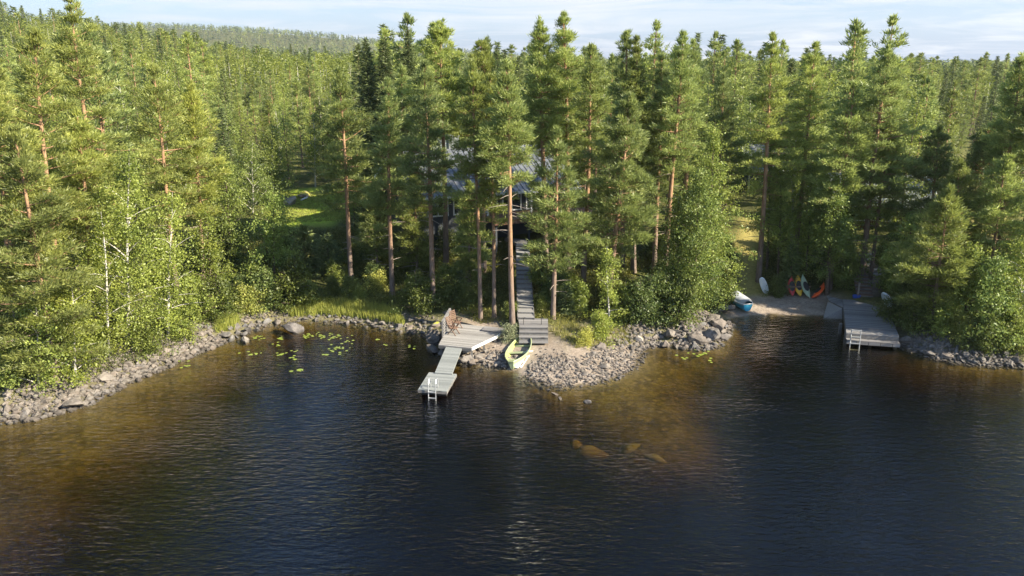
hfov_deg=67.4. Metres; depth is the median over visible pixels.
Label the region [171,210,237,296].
birch tree
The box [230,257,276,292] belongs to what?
bush
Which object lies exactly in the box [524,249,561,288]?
birch tree
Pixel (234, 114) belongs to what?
birch tree
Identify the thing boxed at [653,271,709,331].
bush
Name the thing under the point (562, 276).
bush
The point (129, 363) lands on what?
boulder
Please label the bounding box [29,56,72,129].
pine tree
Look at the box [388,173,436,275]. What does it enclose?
tree
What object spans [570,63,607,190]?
birch tree
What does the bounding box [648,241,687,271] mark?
bush
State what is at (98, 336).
bush
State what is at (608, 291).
birch tree
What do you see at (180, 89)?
birch tree
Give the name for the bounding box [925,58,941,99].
pine tree
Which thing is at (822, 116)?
pine tree
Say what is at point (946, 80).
spruce tree
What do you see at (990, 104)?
birch tree
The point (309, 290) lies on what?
bush
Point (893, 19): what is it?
pine tree
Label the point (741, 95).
birch tree
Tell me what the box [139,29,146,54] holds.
spruce tree
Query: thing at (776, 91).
birch tree
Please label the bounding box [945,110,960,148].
birch tree
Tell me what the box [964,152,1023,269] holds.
pine tree
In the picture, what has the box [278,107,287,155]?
spruce tree
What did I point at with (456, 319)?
deck chair
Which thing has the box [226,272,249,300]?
bush
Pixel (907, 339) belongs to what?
boulder
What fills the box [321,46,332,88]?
spruce tree
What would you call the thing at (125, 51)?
pine tree
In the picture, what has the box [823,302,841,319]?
boat ramp
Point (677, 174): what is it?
birch tree
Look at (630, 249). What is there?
bush
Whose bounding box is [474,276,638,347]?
grass
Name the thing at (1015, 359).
rock
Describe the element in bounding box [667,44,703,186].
spruce tree
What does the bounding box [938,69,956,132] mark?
spruce tree
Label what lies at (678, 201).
alder tree
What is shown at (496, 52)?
spruce tree
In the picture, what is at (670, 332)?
boulder
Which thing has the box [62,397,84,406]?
boulder
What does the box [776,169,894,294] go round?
birch tree
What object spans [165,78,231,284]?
pine tree
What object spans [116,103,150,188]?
birch tree
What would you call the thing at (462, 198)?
pine tree
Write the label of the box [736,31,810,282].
pine tree
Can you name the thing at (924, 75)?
pine tree
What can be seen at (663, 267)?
bush
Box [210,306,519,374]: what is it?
rubble
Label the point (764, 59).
spruce tree
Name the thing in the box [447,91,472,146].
birch tree
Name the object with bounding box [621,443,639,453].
boulder
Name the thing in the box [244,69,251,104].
spruce tree
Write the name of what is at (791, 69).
spruce tree
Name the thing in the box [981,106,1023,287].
pine tree
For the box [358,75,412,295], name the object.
pine tree
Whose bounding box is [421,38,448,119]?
pine tree
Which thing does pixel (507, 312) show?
bush
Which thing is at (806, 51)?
spruce tree
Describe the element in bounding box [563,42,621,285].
pine tree
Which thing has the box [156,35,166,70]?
spruce tree
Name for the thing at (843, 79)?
pine tree
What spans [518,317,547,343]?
landing
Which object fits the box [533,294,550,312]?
bush
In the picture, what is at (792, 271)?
spruce tree
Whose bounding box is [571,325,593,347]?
bush
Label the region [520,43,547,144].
spruce tree
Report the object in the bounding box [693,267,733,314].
bush
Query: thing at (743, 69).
pine tree
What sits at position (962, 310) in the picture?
undergrowth
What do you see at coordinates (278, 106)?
birch tree
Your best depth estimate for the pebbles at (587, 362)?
43.74 m
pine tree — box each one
[0,26,116,342]
[0,38,22,91]
[0,56,47,317]
[0,72,35,154]
[0,80,91,371]
[0,123,114,381]
[10,45,23,84]
[12,37,26,66]
[19,48,63,137]
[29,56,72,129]
[46,0,149,320]
[50,107,139,331]
[65,55,87,103]
[72,25,158,250]
[105,46,132,108]
[117,65,139,102]
[120,43,138,76]
[121,33,147,111]
[127,61,215,301]
[129,34,142,67]
[136,53,149,110]
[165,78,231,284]
[166,31,219,124]
[166,47,179,85]
[186,44,198,76]
[193,40,225,131]
[196,64,215,135]
[210,96,235,146]
[230,62,241,89]
[233,86,247,120]
[239,80,251,114]
[243,55,256,81]
[248,77,266,130]
[248,95,263,153]
[261,99,281,168]
[262,68,278,125]
[279,58,304,123]
[285,76,312,167]
[285,92,294,123]
[299,64,322,137]
[302,57,322,109]
[312,66,377,279]
[348,50,362,100]
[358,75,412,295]
[368,28,399,137]
[375,63,433,256]
[388,11,437,105]
[391,59,456,305]
[396,17,480,264]
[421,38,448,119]
[441,56,514,321]
[447,37,509,272]
[448,44,463,75]
[467,72,519,318]
[470,36,493,111]
[473,57,538,329]
[501,44,523,96]
[513,124,598,319]
[515,13,582,267]
[515,47,526,83]
[520,44,530,83]
[530,10,599,268]
[558,52,588,146]
[559,91,665,312]
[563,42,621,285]
[563,86,599,204]
[567,45,607,113]
[591,27,654,269]
[592,93,618,195]
[593,44,604,87]
[599,52,621,177]
[610,34,663,272]
[615,53,648,189]
[640,18,672,166]
[641,51,691,271]
[642,29,708,260]
[644,45,691,219]
[647,40,660,71]
[651,37,720,217]
[683,62,709,131]
[691,72,751,251]
[701,30,727,108]
[708,49,740,140]
[718,38,766,139]
[722,46,733,60]
[727,47,756,104]
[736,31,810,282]
[744,50,753,78]
[745,49,763,101]
[763,84,799,198]
[764,38,791,120]
[770,39,836,265]
[780,57,800,113]
[792,100,834,212]
[798,79,876,289]
[802,85,832,198]
[815,60,835,147]
[818,17,883,172]
[828,29,868,112]
[830,59,863,109]
[835,39,930,272]
[845,118,913,279]
[855,13,919,158]
[883,182,976,321]
[884,123,973,240]
[887,107,931,173]
[901,75,944,183]
[903,69,937,155]
[904,53,915,79]
[907,52,930,87]
[913,156,983,280]
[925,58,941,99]
[929,55,942,82]
[933,79,969,194]
[944,71,961,115]
[955,122,1023,242]
[958,63,970,93]
[959,56,990,135]
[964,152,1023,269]
[967,88,982,131]
[971,95,986,139]
[973,52,993,92]
[977,50,1023,278]
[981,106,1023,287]
[998,53,1010,91]
[1000,61,1016,117]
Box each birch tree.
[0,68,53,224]
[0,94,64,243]
[0,287,82,396]
[14,109,101,297]
[36,277,116,390]
[39,114,96,219]
[49,83,104,199]
[50,159,97,267]
[53,146,193,348]
[69,212,155,355]
[90,104,143,191]
[94,75,131,138]
[101,119,140,201]
[102,68,154,165]
[108,137,182,277]
[114,83,162,177]
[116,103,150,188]
[116,191,223,336]
[119,85,146,142]
[125,96,151,139]
[133,55,170,160]
[134,79,206,186]
[134,81,194,195]
[140,135,187,239]
[158,59,169,79]
[158,129,208,211]
[161,59,174,90]
[163,62,215,130]
[167,111,199,199]
[171,54,187,90]
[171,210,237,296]
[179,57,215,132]
[183,83,216,157]
[187,153,280,269]
[200,137,222,187]
[204,83,232,140]
[207,146,247,224]
[215,103,254,182]
[216,140,292,215]
[225,127,246,167]
[227,96,245,137]
[230,99,258,160]
[231,130,265,196]
[236,78,249,118]
[236,123,298,202]
[244,189,301,281]
[247,92,264,126]
[247,93,266,142]
[253,113,285,186]
[264,71,284,119]
[267,74,284,123]
[267,103,308,179]
[270,91,296,143]
[270,101,296,158]
[272,83,302,148]
[281,78,305,132]
[282,73,302,106]
[294,89,308,124]
[295,96,325,159]
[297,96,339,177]
[300,112,331,186]
[302,99,312,141]
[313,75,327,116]
[322,88,340,141]
[325,127,342,167]
[337,145,371,233]
[340,84,368,174]
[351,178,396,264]
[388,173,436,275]
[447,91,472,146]
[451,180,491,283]
[508,57,524,122]
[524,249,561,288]
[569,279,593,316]
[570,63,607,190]
[585,247,629,328]
[610,61,653,205]
[656,110,691,198]
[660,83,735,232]
[672,132,693,216]
[702,74,759,206]
[710,130,740,213]
[732,63,753,148]
[734,96,779,191]
[736,56,771,135]
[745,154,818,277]
[748,138,791,271]
[750,114,826,258]
[765,75,789,132]
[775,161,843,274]
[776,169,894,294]
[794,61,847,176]
[794,128,835,208]
[811,194,877,272]
[864,211,926,291]
[871,76,916,170]
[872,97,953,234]
[882,253,951,321]
[902,95,961,163]
[907,69,945,120]
[938,125,959,164]
[938,241,1000,326]
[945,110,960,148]
[945,252,1023,347]
[953,115,971,150]
[956,85,978,136]
[971,235,1023,351]
[977,86,1000,122]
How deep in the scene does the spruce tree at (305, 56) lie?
227.90 m
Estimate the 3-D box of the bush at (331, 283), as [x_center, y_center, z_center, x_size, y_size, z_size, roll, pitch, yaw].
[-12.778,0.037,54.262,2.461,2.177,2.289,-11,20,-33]
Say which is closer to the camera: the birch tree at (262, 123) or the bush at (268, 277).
the bush at (268, 277)
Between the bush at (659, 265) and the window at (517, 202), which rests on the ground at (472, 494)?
the bush at (659, 265)
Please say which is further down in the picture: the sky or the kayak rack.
the kayak rack
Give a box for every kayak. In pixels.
[788,276,794,295]
[795,275,802,295]
[801,274,809,297]
[811,283,824,297]
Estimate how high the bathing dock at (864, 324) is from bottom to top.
2.426 m
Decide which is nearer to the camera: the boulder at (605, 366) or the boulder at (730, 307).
the boulder at (605, 366)
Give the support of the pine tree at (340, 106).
on the ground at (472, 494)
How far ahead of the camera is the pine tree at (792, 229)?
56.85 m
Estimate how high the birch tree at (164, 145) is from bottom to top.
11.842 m
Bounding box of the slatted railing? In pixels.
[441,308,450,337]
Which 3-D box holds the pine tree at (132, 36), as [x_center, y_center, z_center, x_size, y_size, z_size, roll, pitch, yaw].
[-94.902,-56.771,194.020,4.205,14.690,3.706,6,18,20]
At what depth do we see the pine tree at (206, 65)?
129.03 m
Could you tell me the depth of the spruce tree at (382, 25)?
87.56 m
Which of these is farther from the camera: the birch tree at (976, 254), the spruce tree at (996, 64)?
the spruce tree at (996, 64)
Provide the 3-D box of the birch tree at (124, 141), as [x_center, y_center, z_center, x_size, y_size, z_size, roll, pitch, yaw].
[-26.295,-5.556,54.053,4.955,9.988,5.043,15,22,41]
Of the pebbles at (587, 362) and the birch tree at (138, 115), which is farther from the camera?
the birch tree at (138, 115)
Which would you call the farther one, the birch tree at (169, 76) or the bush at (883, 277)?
the birch tree at (169, 76)
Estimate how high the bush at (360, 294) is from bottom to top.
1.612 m
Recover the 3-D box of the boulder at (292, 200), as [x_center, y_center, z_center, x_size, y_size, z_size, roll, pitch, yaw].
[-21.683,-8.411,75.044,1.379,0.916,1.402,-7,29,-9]
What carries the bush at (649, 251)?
on the ground at (472, 494)
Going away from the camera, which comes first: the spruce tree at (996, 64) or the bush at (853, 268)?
the bush at (853, 268)
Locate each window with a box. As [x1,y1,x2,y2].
[427,200,448,216]
[453,200,473,215]
[502,194,521,210]
[526,192,541,208]
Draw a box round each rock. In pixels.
[23,409,29,415]
[40,399,49,403]
[219,332,229,337]
[244,327,251,331]
[263,318,271,323]
[395,323,402,328]
[922,350,934,355]
[963,351,970,357]
[977,356,985,360]
[1002,350,1008,357]
[1005,361,1013,367]
[1010,356,1018,363]
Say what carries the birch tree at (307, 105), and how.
on the ground at (472, 494)
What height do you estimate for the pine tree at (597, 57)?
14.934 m
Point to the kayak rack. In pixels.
(794, 287)
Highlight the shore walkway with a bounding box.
[827,296,842,307]
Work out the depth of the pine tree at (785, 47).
110.72 m
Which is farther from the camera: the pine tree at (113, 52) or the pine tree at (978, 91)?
the pine tree at (978, 91)
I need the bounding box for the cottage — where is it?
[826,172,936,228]
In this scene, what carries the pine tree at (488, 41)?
on the ground at (472, 494)
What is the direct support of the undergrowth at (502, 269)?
on the ground at (472, 494)
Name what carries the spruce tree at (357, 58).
on the ground at (472, 494)
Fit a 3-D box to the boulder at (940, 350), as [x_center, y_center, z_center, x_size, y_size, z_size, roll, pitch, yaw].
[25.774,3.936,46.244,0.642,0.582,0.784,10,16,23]
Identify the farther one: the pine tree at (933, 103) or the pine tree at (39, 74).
the pine tree at (39, 74)
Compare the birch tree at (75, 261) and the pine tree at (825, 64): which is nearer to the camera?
the birch tree at (75, 261)
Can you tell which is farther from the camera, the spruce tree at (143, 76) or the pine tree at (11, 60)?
the pine tree at (11, 60)
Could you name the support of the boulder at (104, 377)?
on the ground at (472, 494)
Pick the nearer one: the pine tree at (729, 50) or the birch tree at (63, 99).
the birch tree at (63, 99)
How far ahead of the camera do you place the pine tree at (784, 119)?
73.68 m
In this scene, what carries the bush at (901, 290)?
on the ground at (472, 494)
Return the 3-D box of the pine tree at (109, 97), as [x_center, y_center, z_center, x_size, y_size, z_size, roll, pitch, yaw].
[-29.259,-10.621,55.833,5.989,16.401,5.725,9,19,29]
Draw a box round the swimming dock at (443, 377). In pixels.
[418,324,500,400]
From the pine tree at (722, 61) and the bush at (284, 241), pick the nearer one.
the bush at (284, 241)
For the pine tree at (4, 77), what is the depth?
43.10 m
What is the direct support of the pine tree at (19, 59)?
on the ground at (472, 494)
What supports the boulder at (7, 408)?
on the ground at (472, 494)
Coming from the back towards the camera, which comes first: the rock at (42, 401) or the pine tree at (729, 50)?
the pine tree at (729, 50)
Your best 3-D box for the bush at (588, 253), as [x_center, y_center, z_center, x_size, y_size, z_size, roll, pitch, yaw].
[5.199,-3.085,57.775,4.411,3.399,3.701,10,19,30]
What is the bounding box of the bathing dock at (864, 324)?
[836,299,899,360]
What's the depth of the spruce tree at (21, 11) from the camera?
295.73 m
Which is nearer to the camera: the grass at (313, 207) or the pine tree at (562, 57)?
the pine tree at (562, 57)
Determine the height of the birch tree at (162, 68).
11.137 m
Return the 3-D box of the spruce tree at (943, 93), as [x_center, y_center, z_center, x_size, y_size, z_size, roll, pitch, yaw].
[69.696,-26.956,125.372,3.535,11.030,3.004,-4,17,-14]
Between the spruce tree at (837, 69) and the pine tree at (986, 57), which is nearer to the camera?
the spruce tree at (837, 69)
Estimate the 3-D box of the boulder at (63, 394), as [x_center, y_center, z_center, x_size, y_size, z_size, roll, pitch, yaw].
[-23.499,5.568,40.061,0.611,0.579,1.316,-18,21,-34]
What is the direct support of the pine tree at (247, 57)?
on the ground at (472, 494)
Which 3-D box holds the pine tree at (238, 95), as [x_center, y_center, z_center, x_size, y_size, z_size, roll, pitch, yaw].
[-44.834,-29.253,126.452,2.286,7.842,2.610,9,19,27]
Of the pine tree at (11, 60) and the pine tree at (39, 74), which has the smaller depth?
the pine tree at (39, 74)
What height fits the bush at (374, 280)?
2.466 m
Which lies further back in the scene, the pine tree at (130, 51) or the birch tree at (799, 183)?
the pine tree at (130, 51)
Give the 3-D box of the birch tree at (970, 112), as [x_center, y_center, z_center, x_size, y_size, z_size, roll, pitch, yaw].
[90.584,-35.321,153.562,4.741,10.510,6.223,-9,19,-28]
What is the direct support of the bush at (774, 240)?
on the ground at (472, 494)
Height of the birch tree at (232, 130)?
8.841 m
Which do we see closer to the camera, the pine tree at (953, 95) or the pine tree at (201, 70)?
the pine tree at (953, 95)
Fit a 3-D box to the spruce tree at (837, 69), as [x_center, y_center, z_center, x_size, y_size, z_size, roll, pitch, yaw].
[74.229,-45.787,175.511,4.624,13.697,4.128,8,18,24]
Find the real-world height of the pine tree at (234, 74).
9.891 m
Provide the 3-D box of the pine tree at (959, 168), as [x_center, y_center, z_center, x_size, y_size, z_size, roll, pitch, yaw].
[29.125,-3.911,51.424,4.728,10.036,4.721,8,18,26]
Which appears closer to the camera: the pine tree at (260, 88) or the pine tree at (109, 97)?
the pine tree at (109, 97)
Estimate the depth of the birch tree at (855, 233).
58.37 m
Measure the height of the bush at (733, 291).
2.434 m
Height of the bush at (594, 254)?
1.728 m
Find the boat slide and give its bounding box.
[515,350,532,368]
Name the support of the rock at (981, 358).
on the ground at (472, 494)
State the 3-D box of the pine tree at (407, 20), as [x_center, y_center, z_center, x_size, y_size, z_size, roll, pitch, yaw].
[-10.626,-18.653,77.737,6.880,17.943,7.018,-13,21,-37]
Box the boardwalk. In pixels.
[505,238,534,321]
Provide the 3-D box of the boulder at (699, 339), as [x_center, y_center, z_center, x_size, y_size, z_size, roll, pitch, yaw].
[11.637,3.247,48.087,1.434,0.749,1.119,-4,28,-20]
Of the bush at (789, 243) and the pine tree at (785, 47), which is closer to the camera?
the bush at (789, 243)
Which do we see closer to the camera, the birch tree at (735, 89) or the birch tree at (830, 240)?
the birch tree at (830, 240)
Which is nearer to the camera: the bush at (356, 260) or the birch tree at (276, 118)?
the bush at (356, 260)
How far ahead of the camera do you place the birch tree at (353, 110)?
84.03 m
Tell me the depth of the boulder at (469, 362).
44.69 m
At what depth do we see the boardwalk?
52.42 m
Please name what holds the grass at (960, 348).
on the ground at (472, 494)
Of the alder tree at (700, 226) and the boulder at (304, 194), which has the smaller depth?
the alder tree at (700, 226)
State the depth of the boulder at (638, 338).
47.88 m
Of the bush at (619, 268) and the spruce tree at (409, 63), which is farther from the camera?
the spruce tree at (409, 63)
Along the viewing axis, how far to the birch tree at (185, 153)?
70.53 m
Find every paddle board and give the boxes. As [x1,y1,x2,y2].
[759,277,768,293]
[881,292,892,306]
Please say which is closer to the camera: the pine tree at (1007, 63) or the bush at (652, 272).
the bush at (652, 272)
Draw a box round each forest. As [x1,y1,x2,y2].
[0,2,1023,124]
[76,21,1021,69]
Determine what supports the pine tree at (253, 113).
on the ground at (472, 494)
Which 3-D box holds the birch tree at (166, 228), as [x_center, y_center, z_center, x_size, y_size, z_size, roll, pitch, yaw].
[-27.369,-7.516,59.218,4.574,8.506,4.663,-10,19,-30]
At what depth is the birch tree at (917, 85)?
90.21 m
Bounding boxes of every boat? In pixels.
[505,337,531,369]
[732,290,752,310]
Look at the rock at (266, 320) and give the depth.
51.55 m
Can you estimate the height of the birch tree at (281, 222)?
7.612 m
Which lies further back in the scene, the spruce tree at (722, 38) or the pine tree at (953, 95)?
the spruce tree at (722, 38)
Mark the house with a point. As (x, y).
(520, 228)
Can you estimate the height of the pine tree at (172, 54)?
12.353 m
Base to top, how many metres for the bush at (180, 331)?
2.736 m
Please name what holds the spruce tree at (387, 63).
on the ground at (472, 494)
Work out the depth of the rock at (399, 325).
50.71 m
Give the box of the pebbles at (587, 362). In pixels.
[517,342,648,390]
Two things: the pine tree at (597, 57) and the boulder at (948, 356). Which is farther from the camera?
the pine tree at (597, 57)
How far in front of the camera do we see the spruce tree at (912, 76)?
128.78 m
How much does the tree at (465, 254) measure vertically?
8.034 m
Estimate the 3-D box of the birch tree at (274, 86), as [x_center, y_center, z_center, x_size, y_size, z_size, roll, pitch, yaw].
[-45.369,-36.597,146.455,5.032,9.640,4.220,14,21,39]
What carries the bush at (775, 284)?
on the ground at (472, 494)
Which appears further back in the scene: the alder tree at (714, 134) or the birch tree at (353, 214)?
the birch tree at (353, 214)
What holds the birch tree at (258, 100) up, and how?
on the ground at (472, 494)
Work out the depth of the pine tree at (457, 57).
159.89 m
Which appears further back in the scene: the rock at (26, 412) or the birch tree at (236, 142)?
the birch tree at (236, 142)
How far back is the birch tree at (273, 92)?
133.77 m
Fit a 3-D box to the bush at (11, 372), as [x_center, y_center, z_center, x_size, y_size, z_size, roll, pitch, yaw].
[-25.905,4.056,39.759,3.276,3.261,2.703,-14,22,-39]
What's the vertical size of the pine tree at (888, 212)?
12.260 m
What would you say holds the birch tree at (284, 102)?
on the ground at (472, 494)
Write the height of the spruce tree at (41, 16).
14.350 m
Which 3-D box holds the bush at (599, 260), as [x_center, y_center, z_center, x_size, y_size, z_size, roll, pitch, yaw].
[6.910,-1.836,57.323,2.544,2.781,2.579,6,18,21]
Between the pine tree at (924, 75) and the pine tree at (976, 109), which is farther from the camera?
the pine tree at (976, 109)
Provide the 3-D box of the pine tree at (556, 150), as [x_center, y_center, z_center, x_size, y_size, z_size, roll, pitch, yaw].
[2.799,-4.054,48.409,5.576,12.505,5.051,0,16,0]
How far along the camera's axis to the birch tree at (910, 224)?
52.20 m
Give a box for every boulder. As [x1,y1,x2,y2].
[3,404,10,412]
[55,390,67,399]
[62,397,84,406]
[93,374,113,380]
[121,361,132,366]
[240,336,248,342]
[274,319,280,324]
[281,322,303,334]
[283,196,296,205]
[297,191,309,196]
[425,329,441,343]
[426,344,437,353]
[430,321,441,327]
[458,355,473,363]
[467,360,475,365]
[474,353,483,358]
[571,440,582,455]
[576,445,608,461]
[595,342,605,349]
[597,363,610,368]
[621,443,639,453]
[634,335,642,342]
[644,454,666,463]
[660,340,669,347]
[666,329,675,336]
[687,333,708,344]
[703,328,720,340]
[707,314,719,319]
[709,318,725,330]
[717,305,734,312]
[720,334,731,340]
[899,336,913,342]
[935,348,946,353]
[940,353,953,359]
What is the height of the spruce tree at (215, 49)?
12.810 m
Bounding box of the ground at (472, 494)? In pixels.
[0,28,1023,575]
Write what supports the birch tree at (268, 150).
on the ground at (472, 494)
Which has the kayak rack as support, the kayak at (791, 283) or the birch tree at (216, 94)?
the kayak at (791, 283)
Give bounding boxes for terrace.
[480,185,595,256]
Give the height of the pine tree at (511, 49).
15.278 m
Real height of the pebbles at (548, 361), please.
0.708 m
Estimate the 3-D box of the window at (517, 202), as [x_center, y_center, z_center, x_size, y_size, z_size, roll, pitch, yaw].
[-0.007,-7.213,62.199,1.700,1.900,0.084,-7,18,-23]
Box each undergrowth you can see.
[0,296,194,387]
[176,225,483,315]
[463,243,731,322]
[755,239,857,284]
[879,240,1023,354]
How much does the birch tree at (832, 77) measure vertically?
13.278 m
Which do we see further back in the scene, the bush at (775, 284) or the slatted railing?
the bush at (775, 284)
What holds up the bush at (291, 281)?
on the ground at (472, 494)
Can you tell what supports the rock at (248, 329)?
on the ground at (472, 494)
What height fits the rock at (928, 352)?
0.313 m
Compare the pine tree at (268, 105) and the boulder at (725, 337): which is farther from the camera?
the pine tree at (268, 105)
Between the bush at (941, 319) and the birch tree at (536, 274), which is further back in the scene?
the birch tree at (536, 274)
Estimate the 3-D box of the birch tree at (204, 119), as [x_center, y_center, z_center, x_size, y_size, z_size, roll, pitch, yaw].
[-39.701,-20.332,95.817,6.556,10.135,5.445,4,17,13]
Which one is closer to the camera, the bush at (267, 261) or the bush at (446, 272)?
the bush at (446, 272)
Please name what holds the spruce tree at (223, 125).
on the ground at (472, 494)
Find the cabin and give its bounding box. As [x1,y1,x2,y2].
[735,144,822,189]
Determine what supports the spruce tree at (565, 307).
on the ground at (472, 494)
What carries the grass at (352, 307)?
on the ground at (472, 494)
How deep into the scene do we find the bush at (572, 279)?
52.47 m
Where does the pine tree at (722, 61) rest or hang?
on the ground at (472, 494)
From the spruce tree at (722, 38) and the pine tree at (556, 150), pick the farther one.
the spruce tree at (722, 38)
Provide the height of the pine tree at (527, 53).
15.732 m
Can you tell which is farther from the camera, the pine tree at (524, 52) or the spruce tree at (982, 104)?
the pine tree at (524, 52)
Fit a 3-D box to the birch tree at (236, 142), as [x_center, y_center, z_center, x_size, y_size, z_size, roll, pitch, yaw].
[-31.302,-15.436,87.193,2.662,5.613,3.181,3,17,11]
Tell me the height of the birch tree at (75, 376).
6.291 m
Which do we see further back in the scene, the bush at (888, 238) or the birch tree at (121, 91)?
the birch tree at (121, 91)
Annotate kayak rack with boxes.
[786,286,810,295]
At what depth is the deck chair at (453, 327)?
47.15 m
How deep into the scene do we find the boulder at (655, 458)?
35.42 m
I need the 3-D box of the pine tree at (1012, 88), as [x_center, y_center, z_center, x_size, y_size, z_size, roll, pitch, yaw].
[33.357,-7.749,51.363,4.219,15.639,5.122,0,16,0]
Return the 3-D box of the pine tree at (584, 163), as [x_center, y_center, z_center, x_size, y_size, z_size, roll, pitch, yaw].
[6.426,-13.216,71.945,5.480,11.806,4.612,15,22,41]
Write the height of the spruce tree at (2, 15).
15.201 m
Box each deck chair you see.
[445,315,459,335]
[449,310,462,329]
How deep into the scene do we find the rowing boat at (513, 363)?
45.37 m
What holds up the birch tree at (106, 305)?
on the ground at (472, 494)
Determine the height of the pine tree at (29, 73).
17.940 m
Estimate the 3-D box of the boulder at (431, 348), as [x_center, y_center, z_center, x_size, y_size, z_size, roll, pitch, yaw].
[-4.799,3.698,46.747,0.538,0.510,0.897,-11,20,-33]
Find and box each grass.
[213,310,241,332]
[271,190,345,222]
[288,295,405,324]
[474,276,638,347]
[949,331,1023,355]
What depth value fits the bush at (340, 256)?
59.32 m
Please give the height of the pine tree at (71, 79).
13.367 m
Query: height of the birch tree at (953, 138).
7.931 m
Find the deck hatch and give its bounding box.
[481,326,504,333]
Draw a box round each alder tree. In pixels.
[635,189,718,307]
[655,167,758,314]
[673,119,754,295]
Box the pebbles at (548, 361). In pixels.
[482,337,576,387]
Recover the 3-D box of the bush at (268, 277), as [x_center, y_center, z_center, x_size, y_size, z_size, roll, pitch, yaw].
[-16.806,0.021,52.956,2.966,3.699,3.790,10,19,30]
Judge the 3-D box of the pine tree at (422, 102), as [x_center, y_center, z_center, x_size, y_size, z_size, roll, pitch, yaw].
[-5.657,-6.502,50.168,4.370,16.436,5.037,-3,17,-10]
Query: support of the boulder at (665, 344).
on the ground at (472, 494)
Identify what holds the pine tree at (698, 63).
on the ground at (472, 494)
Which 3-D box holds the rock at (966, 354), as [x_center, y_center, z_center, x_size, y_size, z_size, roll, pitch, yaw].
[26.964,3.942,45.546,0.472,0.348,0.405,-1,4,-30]
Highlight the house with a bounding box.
[374,136,580,245]
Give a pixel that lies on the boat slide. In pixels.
(517, 366)
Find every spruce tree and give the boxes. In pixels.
[0,1,7,42]
[0,25,9,63]
[20,5,27,34]
[26,37,60,142]
[39,8,47,32]
[102,35,114,72]
[110,108,145,228]
[123,23,128,38]
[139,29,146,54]
[139,67,158,141]
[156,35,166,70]
[200,42,213,95]
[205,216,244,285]
[213,43,220,72]
[213,107,243,203]
[216,69,240,144]
[217,111,233,160]
[224,56,235,102]
[233,89,244,126]
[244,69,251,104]
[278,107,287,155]
[286,224,320,276]
[302,49,307,73]
[304,47,322,100]
[310,233,346,280]
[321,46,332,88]
[342,43,369,182]
[347,36,386,195]
[365,36,399,203]
[374,23,395,90]
[380,27,397,109]
[400,29,424,144]
[491,41,504,131]
[499,49,516,133]
[512,56,525,120]
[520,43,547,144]
[521,43,535,107]
[556,282,577,319]
[602,88,622,205]
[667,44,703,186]
[695,32,703,64]
[709,34,727,132]
[745,41,771,143]
[778,61,797,141]
[779,242,806,294]
[790,48,810,140]
[828,57,836,83]
[831,57,842,85]
[907,69,916,101]
[907,73,920,107]
[932,89,946,144]
[935,70,938,100]
[937,71,949,114]
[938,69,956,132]
[970,96,986,146]
[982,71,1001,125]
[986,55,999,99]
[987,63,1002,109]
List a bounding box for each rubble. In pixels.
[0,318,229,425]
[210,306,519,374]
[597,306,735,351]
[897,329,1023,369]
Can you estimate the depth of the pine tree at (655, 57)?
143.96 m
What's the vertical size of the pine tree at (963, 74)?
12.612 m
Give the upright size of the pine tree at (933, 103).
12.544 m
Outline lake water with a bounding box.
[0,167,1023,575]
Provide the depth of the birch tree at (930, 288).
49.00 m
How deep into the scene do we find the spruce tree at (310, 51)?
180.17 m
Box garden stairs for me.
[853,272,872,296]
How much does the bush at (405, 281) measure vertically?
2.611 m
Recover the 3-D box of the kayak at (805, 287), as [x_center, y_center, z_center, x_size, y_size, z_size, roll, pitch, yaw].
[21.529,-0.079,56.369,0.560,1.915,0.341,-3,-24,-11]
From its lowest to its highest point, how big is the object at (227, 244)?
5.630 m
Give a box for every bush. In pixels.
[0,340,33,396]
[69,315,125,373]
[117,310,180,362]
[156,305,201,344]
[180,284,214,327]
[188,273,246,324]
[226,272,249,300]
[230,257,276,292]
[232,281,272,318]
[248,266,288,317]
[250,255,333,312]
[255,247,268,263]
[262,234,294,267]
[283,270,320,312]
[314,274,342,302]
[322,258,347,283]
[332,273,361,302]
[334,247,347,267]
[338,242,369,269]
[351,284,370,302]
[356,231,399,268]
[359,267,388,294]
[362,261,387,289]
[387,267,450,317]
[394,242,426,274]
[398,276,425,303]
[425,261,462,301]
[434,224,461,264]
[452,279,486,315]
[495,322,519,344]
[500,301,518,323]
[533,267,574,308]
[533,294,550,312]
[536,276,562,304]
[560,227,602,266]
[563,269,587,301]
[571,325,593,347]
[578,308,620,348]
[589,244,599,263]
[589,246,617,271]
[599,277,639,325]
[614,263,627,278]
[616,229,642,257]
[619,270,677,326]
[634,264,696,327]
[639,228,664,261]
[644,259,665,281]
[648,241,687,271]
[648,259,668,276]
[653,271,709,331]
[654,261,676,281]
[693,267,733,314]
[712,267,742,303]
[719,241,745,265]
[725,281,737,304]
[758,217,790,252]
[759,274,790,297]
[778,227,806,255]
[825,252,871,291]
[870,238,895,266]
[870,251,898,292]
[871,232,912,253]
[872,276,928,326]
[886,288,937,337]
[913,295,976,340]
[932,310,976,347]
[934,307,1008,356]
[993,305,1023,360]
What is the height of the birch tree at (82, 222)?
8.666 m
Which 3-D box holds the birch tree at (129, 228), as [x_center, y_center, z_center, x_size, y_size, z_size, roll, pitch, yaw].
[-22.253,-2.159,43.715,7.832,11.750,7.335,0,16,0]
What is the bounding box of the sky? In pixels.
[0,0,1023,62]

